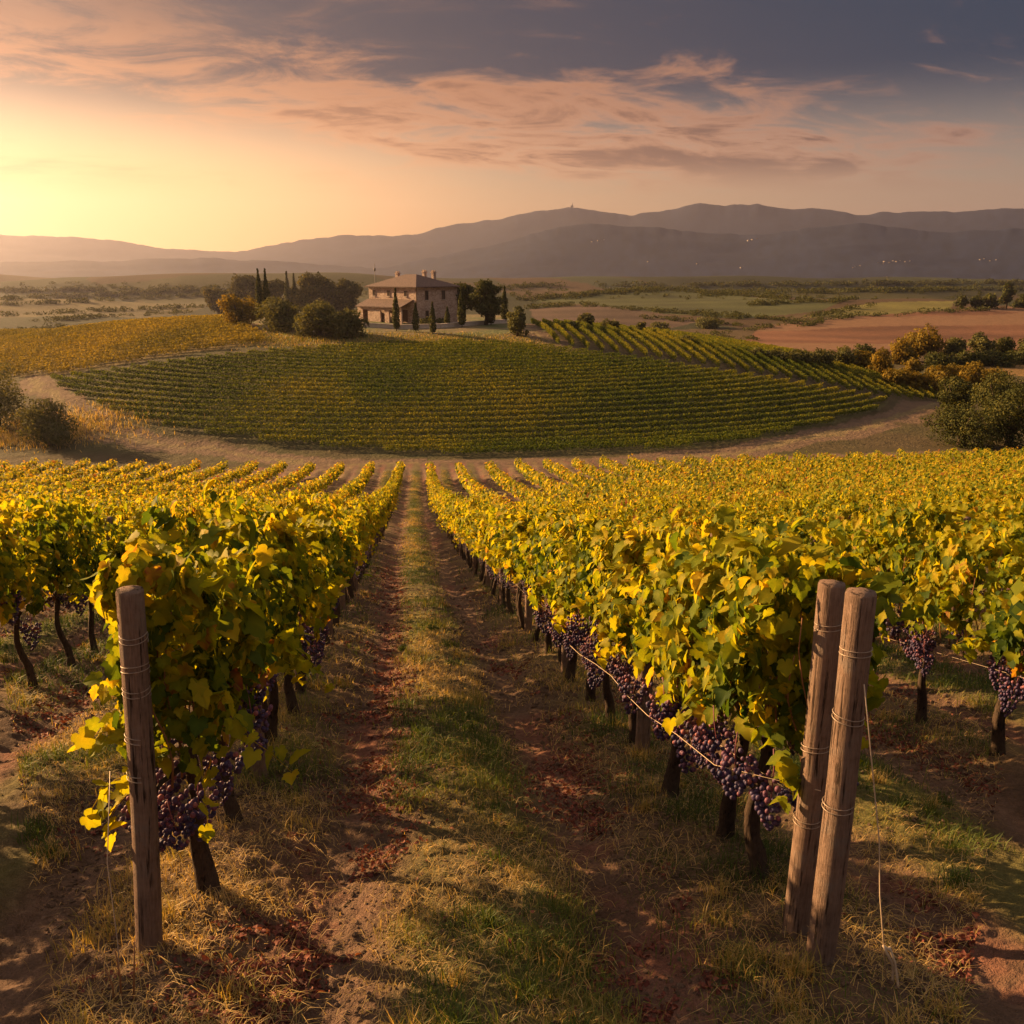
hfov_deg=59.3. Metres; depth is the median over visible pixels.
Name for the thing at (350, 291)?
broad tree
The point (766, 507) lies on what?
grape vine
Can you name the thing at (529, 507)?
grape vine
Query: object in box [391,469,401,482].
grape vine
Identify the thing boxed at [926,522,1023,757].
grape vine
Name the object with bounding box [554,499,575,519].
grape vine
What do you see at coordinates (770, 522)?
grape vine
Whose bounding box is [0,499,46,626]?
grape vine
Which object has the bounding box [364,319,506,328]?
terrace wall
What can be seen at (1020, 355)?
hedge tree
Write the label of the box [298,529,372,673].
grape vine
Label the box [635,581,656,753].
wooden post
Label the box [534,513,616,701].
grape vine
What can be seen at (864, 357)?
golden bush
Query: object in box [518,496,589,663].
grape vine
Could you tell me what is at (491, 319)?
cypress tree
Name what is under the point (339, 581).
grape vine
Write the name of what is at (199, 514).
grape vine
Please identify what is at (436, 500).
grape vine
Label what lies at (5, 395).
roadside bush
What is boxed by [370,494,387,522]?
grape vine
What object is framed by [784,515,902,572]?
grape vine
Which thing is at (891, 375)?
golden bush
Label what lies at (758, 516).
grape vine
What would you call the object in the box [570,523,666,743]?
grape vine
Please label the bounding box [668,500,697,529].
grape vine
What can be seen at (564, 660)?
wooden post
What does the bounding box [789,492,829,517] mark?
grape vine
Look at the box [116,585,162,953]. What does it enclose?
wooden post
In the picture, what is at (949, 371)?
golden bush
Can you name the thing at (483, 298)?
broad tree
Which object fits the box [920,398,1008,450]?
roadside bush
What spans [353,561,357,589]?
wooden post
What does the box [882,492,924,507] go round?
grape vine
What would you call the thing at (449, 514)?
grape vine
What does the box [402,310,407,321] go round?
door
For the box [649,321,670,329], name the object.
field bush
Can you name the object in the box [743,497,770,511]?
grape vine
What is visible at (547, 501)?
grape vine
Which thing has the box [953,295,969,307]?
broad tree
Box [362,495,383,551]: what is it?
grape vine
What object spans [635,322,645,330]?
field bush
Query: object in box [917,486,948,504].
grape vine
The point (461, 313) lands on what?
cypress tree
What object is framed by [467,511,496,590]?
grape vine
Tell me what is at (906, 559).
grape vine
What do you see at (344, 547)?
grape vine
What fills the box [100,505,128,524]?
grape vine
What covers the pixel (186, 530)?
grape vine
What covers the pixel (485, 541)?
grape vine
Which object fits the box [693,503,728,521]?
grape vine
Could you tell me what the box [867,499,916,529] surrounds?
grape vine
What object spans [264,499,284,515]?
grape vine
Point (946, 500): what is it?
grape vine
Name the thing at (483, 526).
grape vine
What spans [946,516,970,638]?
vine
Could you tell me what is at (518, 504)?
grape vine
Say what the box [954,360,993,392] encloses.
golden bush
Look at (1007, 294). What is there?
broad tree
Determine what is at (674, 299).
meadow
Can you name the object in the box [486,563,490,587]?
wooden post
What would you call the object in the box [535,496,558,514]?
grape vine
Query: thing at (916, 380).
golden bush
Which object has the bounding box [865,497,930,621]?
grape vine
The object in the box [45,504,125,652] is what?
grape vine
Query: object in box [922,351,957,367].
hedge tree
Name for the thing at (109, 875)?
anchor wire
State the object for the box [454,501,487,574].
grape vine
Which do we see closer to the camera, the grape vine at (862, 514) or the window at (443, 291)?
the grape vine at (862, 514)
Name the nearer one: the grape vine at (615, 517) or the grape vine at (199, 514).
the grape vine at (199, 514)
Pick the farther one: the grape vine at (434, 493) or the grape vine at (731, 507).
the grape vine at (434, 493)
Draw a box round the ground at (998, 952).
[0,444,1023,1023]
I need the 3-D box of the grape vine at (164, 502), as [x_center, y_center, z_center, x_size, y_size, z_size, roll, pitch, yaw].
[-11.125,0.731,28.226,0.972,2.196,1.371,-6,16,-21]
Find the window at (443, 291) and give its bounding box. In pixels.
[442,290,445,299]
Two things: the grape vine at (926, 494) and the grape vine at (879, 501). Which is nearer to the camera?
the grape vine at (879, 501)
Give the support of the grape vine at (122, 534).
on the ground at (998, 952)
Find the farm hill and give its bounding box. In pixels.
[0,319,1023,468]
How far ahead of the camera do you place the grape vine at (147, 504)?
27.23 m
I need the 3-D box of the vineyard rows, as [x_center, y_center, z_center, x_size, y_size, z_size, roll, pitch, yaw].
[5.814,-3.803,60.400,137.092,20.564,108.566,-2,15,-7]
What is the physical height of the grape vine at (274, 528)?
2.403 m
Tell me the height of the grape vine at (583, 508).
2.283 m
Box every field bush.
[567,321,581,329]
[576,312,594,323]
[601,318,620,327]
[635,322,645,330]
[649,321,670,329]
[694,316,721,328]
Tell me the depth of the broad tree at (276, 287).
493.02 m
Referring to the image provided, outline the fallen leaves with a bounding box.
[0,564,1008,1023]
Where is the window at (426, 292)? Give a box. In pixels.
[425,291,428,300]
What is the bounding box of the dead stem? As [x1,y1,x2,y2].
[105,941,134,1001]
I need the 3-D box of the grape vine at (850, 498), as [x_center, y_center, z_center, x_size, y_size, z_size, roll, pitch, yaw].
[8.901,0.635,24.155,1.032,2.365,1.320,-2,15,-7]
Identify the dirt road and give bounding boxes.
[18,321,944,466]
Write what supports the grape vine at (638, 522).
on the ground at (998, 952)
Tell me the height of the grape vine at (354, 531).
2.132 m
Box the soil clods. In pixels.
[0,572,1016,1023]
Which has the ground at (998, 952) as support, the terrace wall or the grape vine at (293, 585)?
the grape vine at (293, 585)
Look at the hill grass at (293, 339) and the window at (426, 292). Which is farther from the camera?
the window at (426, 292)
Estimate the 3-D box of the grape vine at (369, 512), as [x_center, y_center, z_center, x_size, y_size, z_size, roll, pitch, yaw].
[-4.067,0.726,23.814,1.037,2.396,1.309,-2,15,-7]
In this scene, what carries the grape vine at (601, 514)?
on the ground at (998, 952)
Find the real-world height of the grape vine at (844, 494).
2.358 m
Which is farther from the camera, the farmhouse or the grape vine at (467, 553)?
the farmhouse
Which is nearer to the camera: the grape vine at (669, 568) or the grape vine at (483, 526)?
the grape vine at (669, 568)
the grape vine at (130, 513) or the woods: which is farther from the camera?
the woods
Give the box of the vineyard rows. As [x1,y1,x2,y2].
[0,446,1023,634]
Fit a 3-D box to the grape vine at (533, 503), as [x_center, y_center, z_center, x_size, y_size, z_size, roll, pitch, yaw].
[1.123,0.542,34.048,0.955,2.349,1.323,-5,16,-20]
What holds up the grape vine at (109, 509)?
on the ground at (998, 952)
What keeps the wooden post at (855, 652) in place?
on the ground at (998, 952)
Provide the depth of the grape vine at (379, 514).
31.31 m
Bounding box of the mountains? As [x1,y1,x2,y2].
[0,203,1023,279]
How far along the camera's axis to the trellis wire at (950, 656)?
8.53 m
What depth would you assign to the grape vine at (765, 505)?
21.89 m
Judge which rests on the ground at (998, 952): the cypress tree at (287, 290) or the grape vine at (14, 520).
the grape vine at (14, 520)
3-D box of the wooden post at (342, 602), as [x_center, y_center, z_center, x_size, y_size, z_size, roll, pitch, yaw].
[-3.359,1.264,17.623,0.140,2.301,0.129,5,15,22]
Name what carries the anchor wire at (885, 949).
attached to the wooden post at (855, 652)
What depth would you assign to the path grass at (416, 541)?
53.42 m
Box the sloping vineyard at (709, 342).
[530,318,939,399]
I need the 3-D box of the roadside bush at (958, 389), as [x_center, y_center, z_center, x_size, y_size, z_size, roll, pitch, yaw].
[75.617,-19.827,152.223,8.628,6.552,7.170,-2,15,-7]
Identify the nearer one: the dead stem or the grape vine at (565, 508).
the dead stem
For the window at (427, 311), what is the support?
in the farmhouse
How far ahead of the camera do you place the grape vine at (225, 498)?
22.08 m
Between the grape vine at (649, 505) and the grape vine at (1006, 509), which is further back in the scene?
the grape vine at (649, 505)
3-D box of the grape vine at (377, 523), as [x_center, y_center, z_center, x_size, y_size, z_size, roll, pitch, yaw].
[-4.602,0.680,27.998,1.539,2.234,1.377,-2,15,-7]
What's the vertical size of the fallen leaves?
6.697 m
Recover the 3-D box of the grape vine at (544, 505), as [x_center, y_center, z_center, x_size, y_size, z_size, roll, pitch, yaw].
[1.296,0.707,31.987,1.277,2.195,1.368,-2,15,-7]
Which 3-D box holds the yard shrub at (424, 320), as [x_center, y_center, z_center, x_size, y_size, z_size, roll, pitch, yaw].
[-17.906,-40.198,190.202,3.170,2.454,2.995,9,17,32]
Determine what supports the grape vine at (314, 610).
on the ground at (998, 952)
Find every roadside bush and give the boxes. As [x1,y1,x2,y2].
[0,360,30,431]
[14,398,80,448]
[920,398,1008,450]
[936,376,984,411]
[967,369,1023,423]
[981,382,1023,448]
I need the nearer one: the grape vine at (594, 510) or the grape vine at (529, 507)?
the grape vine at (594, 510)
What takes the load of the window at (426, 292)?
in the farmhouse
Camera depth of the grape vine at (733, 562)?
13.13 m
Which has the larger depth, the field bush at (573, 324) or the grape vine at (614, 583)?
the field bush at (573, 324)
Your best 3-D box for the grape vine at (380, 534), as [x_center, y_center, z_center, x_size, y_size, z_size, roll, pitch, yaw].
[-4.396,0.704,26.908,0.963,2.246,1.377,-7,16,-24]
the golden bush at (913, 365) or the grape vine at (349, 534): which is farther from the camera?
the golden bush at (913, 365)
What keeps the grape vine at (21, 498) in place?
on the ground at (998, 952)
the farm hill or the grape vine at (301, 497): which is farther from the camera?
the farm hill
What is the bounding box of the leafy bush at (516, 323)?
[506,306,529,335]
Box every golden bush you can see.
[853,350,871,368]
[865,346,894,373]
[880,367,909,386]
[901,370,931,391]
[902,357,924,373]
[925,365,937,383]
[927,362,962,398]
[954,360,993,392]
[980,366,1010,387]
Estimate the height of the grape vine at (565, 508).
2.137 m
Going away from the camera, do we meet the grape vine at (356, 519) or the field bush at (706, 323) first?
the grape vine at (356, 519)
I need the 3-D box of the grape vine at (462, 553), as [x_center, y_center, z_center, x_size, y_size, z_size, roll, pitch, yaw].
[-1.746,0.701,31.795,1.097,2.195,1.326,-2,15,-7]
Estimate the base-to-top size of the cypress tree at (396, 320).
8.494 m
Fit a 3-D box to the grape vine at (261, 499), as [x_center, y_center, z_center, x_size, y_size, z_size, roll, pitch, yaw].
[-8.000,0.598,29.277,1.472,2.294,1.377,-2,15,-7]
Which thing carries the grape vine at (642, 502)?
on the ground at (998, 952)
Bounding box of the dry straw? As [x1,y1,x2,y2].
[0,560,1019,1023]
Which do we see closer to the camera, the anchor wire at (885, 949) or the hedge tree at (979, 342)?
the anchor wire at (885, 949)
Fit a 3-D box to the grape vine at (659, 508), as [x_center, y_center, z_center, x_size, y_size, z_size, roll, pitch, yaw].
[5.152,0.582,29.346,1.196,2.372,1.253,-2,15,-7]
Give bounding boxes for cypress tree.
[255,268,262,319]
[262,268,270,317]
[284,271,291,303]
[291,273,297,309]
[392,288,400,330]
[411,302,419,330]
[429,301,436,331]
[444,306,449,322]
[457,286,466,325]
[487,307,495,323]
[500,285,508,319]
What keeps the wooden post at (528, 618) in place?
on the ground at (998, 952)
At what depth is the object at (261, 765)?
7.10 m
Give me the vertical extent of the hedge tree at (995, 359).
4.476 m
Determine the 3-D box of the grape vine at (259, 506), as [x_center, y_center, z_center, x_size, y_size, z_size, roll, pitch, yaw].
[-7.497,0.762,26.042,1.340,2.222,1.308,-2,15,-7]
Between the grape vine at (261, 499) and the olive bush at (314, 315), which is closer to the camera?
the grape vine at (261, 499)
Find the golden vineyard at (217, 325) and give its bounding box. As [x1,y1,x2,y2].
[0,314,264,374]
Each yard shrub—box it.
[419,316,433,323]
[436,317,444,323]
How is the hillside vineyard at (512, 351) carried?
on the farm hill
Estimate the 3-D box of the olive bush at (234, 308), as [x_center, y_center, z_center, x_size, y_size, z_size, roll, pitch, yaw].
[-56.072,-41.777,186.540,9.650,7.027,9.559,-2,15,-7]
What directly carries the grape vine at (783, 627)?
on the ground at (998, 952)
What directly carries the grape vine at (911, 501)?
on the ground at (998, 952)
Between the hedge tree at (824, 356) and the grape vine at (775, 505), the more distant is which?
the hedge tree at (824, 356)
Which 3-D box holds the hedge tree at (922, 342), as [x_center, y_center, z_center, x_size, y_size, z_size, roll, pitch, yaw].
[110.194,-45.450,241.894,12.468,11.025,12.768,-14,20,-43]
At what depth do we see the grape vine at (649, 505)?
30.36 m
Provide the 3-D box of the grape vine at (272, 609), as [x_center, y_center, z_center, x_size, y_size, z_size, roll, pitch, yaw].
[-2.090,1.200,5.930,1.190,2.068,1.279,-2,15,-7]
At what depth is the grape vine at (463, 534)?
23.56 m
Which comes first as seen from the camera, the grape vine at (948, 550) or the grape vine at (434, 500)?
the grape vine at (948, 550)
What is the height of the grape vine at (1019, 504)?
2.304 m
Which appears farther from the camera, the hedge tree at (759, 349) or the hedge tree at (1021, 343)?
the hedge tree at (1021, 343)
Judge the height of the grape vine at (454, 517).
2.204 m
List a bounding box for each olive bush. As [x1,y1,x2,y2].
[216,293,262,323]
[254,295,303,331]
[292,300,342,336]
[323,307,369,338]
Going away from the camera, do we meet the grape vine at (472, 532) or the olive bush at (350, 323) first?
the grape vine at (472, 532)
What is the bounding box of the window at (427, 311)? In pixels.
[425,309,428,317]
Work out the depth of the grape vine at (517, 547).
13.87 m
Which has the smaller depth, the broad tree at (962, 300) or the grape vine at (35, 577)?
the grape vine at (35, 577)
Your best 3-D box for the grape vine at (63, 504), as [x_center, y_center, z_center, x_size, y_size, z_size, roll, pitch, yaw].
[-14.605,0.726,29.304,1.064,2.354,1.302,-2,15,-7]
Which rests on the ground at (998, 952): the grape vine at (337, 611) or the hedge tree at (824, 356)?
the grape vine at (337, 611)
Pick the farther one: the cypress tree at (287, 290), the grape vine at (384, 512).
the cypress tree at (287, 290)
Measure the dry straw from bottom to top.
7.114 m
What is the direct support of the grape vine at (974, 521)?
on the ground at (998, 952)
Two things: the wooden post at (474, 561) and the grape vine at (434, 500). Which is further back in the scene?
the grape vine at (434, 500)
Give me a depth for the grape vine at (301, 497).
36.39 m
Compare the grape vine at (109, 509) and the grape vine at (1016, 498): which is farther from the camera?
the grape vine at (1016, 498)
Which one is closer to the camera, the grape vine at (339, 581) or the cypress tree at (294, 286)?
the grape vine at (339, 581)
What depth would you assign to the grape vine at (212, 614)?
4.39 m
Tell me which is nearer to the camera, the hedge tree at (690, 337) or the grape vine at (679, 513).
the grape vine at (679, 513)
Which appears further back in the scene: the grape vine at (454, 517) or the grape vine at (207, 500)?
the grape vine at (454, 517)
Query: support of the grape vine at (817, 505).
on the ground at (998, 952)
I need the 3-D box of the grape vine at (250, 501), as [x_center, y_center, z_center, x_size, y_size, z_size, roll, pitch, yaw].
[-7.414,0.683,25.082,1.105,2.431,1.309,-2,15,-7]
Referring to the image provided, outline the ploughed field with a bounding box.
[529,305,1023,353]
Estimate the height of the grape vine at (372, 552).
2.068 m
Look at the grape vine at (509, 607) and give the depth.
17.10 m
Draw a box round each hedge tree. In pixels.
[680,334,695,342]
[748,347,765,358]
[765,348,789,361]
[787,348,816,363]
[808,347,838,369]
[833,345,859,366]
[852,343,875,356]
[890,337,917,364]
[902,323,949,359]
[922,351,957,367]
[940,337,967,358]
[949,349,984,365]
[966,331,997,353]
[977,350,1021,367]
[991,336,1016,356]
[1006,350,1023,364]
[1016,338,1023,355]
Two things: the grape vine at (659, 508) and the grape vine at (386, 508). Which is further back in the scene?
the grape vine at (386, 508)
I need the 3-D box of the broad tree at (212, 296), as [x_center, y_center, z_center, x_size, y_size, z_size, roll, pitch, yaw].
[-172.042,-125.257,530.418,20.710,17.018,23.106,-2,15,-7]
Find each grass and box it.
[0,391,240,455]
[226,327,555,359]
[372,469,487,568]
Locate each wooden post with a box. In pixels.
[105,517,113,547]
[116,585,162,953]
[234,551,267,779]
[326,619,333,638]
[339,588,345,609]
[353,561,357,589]
[472,549,475,573]
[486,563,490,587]
[499,515,503,606]
[524,585,532,631]
[561,532,572,672]
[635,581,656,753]
[781,579,845,938]
[805,587,876,966]
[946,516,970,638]
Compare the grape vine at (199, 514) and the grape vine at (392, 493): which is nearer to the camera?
the grape vine at (199, 514)
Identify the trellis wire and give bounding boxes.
[455,533,788,790]
[572,647,820,790]
[884,637,1022,677]
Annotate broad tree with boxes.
[201,285,233,313]
[223,273,262,306]
[261,278,284,301]
[289,271,329,311]
[317,279,340,308]
[332,278,363,314]
[454,281,474,310]
[467,278,503,324]
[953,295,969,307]
[969,295,984,307]
[982,293,998,307]
[997,282,1017,307]
[1013,294,1023,307]
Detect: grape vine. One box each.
[0,494,13,523]
[0,495,65,687]
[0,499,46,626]
[10,483,95,665]
[10,494,53,526]
[10,503,29,606]
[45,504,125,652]
[52,497,74,515]
[61,501,104,528]
[67,479,311,895]
[72,511,141,639]
[83,541,291,823]
[93,501,120,531]
[96,500,153,550]
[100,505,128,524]
[108,509,135,522]
[120,504,183,550]
[128,496,160,522]
[138,502,186,552]
[145,498,167,511]
[152,508,202,562]
[156,494,177,508]
[161,499,185,516]
[168,496,210,567]
[179,499,222,546]
[193,504,334,749]
[195,489,233,514]
[198,490,327,743]
[208,496,233,510]
[231,497,261,528]
[252,500,265,526]
[253,492,281,519]
[256,514,343,715]
[260,501,280,519]
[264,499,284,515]
[266,496,288,518]
[283,490,346,657]
[286,495,309,514]
[291,489,308,514]
[294,515,350,693]
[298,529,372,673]
[304,499,314,514]
[307,510,353,643]
[323,504,367,616]
[332,510,366,634]
[333,501,375,592]
[333,515,355,625]
[338,509,374,597]
[341,498,377,578]
[344,504,379,582]
[345,492,379,573]
[345,509,377,576]
[345,513,370,601]
[346,509,367,603]
[355,496,384,567]
[355,508,377,553]
[357,495,388,564]
[358,493,385,557]
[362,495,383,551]
[368,494,386,544]
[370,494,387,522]
[372,491,394,535]
[372,492,390,538]
[373,489,391,535]
[376,487,396,531]
[380,485,394,521]
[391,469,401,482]
[429,487,444,522]
[429,493,441,525]
[431,488,449,527]
[435,494,449,530]
[435,495,451,538]
[436,496,457,543]
[436,502,453,545]
[437,490,454,513]
[440,491,464,551]
[441,494,458,513]
[444,498,473,559]
[445,498,462,552]
[446,501,458,554]
[447,500,463,558]
[449,500,469,565]
[451,495,481,567]
[453,494,480,570]
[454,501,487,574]
[460,508,487,581]
[461,501,502,584]
[462,494,492,578]
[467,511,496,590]
[467,512,496,595]
[469,507,515,603]
[472,506,520,607]
[481,509,532,628]
[486,509,525,613]
[493,504,537,622]
[501,503,569,641]
[506,513,565,653]
[514,498,529,512]
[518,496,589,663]
[522,493,541,512]
[526,499,536,512]
[532,495,548,509]
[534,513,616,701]
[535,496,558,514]
[537,499,556,524]
[538,513,591,682]
[545,498,566,507]
[549,501,569,528]
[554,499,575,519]
[558,501,666,723]
[559,500,579,530]
[566,500,595,516]
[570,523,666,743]
[579,505,603,513]
[584,501,610,516]
[597,508,622,523]
[603,504,639,539]
[609,519,724,797]
[612,502,870,838]
[614,500,655,541]
[628,506,915,879]
[631,515,667,528]
[639,501,658,521]
[639,513,686,530]
[642,499,672,517]
[653,494,684,518]
[654,519,686,540]
[665,500,713,538]
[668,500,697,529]
[677,508,730,550]
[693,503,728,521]
[706,514,759,568]
[708,503,735,529]
[716,504,758,530]
[727,523,786,570]
[730,491,750,508]
[734,490,776,529]
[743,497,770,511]
[744,512,788,528]
[754,500,782,515]
[754,513,811,560]
[766,496,793,518]
[773,515,808,556]
[777,500,813,519]
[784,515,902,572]
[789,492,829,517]
[791,506,830,540]
[810,500,873,538]
[814,502,836,521]
[823,497,844,518]
[827,508,938,685]
[829,490,869,519]
[836,500,882,557]
[841,487,872,503]
[857,494,888,507]
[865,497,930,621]
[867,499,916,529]
[868,498,892,514]
[877,498,1009,723]
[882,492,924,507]
[896,500,941,630]
[907,498,942,510]
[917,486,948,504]
[925,488,967,523]
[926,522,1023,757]
[939,500,1021,640]
[940,504,980,584]
[949,488,994,511]
[955,489,990,509]
[974,491,1015,510]
[975,496,1012,519]
[978,499,1023,589]
[978,501,1009,590]
[993,487,1023,511]
[1000,505,1018,512]
[1017,494,1023,513]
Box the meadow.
[0,291,1023,375]
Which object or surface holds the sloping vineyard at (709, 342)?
on the farm hill
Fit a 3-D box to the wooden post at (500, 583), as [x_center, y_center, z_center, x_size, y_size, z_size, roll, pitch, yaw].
[-0.197,1.240,18.649,0.129,2.456,0.141,-15,21,-43]
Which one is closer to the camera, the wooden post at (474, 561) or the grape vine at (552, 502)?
the wooden post at (474, 561)
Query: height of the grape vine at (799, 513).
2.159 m
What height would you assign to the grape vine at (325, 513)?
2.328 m
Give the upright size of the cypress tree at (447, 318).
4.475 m
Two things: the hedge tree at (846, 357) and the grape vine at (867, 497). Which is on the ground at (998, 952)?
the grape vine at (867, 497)
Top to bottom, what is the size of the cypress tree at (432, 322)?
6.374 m
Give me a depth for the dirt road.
125.82 m
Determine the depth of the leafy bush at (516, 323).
171.07 m
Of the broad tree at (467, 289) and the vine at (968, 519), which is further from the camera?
the broad tree at (467, 289)
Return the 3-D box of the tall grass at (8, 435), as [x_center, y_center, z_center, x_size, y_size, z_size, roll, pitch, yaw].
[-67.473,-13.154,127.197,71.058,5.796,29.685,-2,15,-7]
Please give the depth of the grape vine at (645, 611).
6.62 m
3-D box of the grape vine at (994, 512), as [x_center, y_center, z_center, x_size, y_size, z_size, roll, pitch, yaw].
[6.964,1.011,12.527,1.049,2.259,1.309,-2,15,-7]
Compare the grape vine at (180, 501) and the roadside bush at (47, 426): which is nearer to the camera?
the grape vine at (180, 501)
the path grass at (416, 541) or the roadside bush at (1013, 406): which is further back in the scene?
the roadside bush at (1013, 406)
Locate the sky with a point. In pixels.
(203, 125)
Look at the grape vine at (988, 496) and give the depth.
28.82 m
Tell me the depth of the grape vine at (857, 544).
9.59 m
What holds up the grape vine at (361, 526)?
on the ground at (998, 952)
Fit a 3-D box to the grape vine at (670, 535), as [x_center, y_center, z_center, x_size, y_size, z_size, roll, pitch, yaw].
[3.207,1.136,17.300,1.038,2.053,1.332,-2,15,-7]
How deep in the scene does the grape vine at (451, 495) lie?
34.95 m
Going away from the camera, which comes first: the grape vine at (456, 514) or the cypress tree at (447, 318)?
the grape vine at (456, 514)
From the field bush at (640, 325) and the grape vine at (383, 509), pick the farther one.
the field bush at (640, 325)
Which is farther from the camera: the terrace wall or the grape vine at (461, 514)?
the terrace wall
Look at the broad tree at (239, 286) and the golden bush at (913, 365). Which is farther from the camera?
the broad tree at (239, 286)
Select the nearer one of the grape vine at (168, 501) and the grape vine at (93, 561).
the grape vine at (93, 561)
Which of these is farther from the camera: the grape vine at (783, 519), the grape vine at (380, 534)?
the grape vine at (380, 534)
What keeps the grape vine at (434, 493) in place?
on the ground at (998, 952)
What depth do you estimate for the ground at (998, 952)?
6.18 m
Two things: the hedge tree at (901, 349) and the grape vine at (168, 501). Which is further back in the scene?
the hedge tree at (901, 349)
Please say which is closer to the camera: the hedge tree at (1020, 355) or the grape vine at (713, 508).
the grape vine at (713, 508)
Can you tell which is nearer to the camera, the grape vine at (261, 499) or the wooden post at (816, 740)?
the wooden post at (816, 740)
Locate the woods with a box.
[0,278,1023,339]
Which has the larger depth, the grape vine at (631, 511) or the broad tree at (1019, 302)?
the broad tree at (1019, 302)
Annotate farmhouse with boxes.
[355,270,460,323]
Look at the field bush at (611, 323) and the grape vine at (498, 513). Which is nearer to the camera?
the grape vine at (498, 513)
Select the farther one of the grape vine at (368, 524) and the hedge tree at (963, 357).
the hedge tree at (963, 357)
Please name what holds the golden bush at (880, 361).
on the farm hill
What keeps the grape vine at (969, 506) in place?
on the ground at (998, 952)
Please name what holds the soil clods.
on the ground at (998, 952)
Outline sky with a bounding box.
[0,0,1023,251]
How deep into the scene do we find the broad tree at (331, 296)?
462.18 m
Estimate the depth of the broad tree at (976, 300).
502.24 m
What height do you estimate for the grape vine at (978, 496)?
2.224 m
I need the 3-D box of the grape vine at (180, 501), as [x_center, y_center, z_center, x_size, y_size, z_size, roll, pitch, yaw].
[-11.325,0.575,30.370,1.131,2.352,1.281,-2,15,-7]
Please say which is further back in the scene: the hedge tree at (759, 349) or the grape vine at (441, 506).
the hedge tree at (759, 349)
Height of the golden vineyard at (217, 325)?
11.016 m
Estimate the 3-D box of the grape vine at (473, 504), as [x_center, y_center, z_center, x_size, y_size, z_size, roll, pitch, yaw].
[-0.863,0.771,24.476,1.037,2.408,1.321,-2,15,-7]
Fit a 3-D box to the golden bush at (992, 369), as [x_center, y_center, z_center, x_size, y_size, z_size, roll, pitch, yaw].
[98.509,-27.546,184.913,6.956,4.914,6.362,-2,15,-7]
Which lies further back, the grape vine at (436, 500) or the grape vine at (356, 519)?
the grape vine at (436, 500)
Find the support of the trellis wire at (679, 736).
attached to the wooden post at (816, 740)
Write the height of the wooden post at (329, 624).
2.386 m
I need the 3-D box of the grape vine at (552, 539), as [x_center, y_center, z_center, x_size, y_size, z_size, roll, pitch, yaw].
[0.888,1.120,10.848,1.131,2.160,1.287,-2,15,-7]
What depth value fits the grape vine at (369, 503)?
25.32 m
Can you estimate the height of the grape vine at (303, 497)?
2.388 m
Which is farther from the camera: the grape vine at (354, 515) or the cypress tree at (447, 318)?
the cypress tree at (447, 318)
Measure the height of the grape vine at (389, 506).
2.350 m
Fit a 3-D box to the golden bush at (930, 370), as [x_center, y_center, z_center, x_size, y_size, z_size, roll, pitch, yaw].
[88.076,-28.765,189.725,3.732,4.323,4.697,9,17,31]
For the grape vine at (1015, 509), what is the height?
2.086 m
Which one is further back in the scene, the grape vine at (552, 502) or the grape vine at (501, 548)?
the grape vine at (552, 502)
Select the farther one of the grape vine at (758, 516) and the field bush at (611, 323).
the field bush at (611, 323)
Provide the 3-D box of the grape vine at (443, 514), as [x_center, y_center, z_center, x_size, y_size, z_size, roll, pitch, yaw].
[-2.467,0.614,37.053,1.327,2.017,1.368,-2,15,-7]
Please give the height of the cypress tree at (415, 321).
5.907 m
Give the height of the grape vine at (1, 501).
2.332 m
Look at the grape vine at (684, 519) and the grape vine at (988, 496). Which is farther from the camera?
the grape vine at (988, 496)
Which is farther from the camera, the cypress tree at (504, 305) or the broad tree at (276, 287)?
the broad tree at (276, 287)
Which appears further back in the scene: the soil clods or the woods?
the woods
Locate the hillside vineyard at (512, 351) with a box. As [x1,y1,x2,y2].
[50,338,887,453]
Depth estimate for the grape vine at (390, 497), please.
46.90 m
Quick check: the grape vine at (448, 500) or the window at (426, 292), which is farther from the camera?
the window at (426, 292)
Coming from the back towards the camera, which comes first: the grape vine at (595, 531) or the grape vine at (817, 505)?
the grape vine at (817, 505)
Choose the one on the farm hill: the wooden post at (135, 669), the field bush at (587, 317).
the field bush at (587, 317)
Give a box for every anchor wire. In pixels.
[107,771,119,993]
[863,684,898,987]
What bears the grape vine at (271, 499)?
on the ground at (998, 952)
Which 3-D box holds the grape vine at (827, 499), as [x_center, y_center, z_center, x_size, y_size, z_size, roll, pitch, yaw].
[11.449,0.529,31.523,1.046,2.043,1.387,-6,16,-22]
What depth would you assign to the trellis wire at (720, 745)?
5.28 m
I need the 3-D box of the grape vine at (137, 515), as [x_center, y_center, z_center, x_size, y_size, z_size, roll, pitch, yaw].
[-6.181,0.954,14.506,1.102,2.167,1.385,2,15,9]

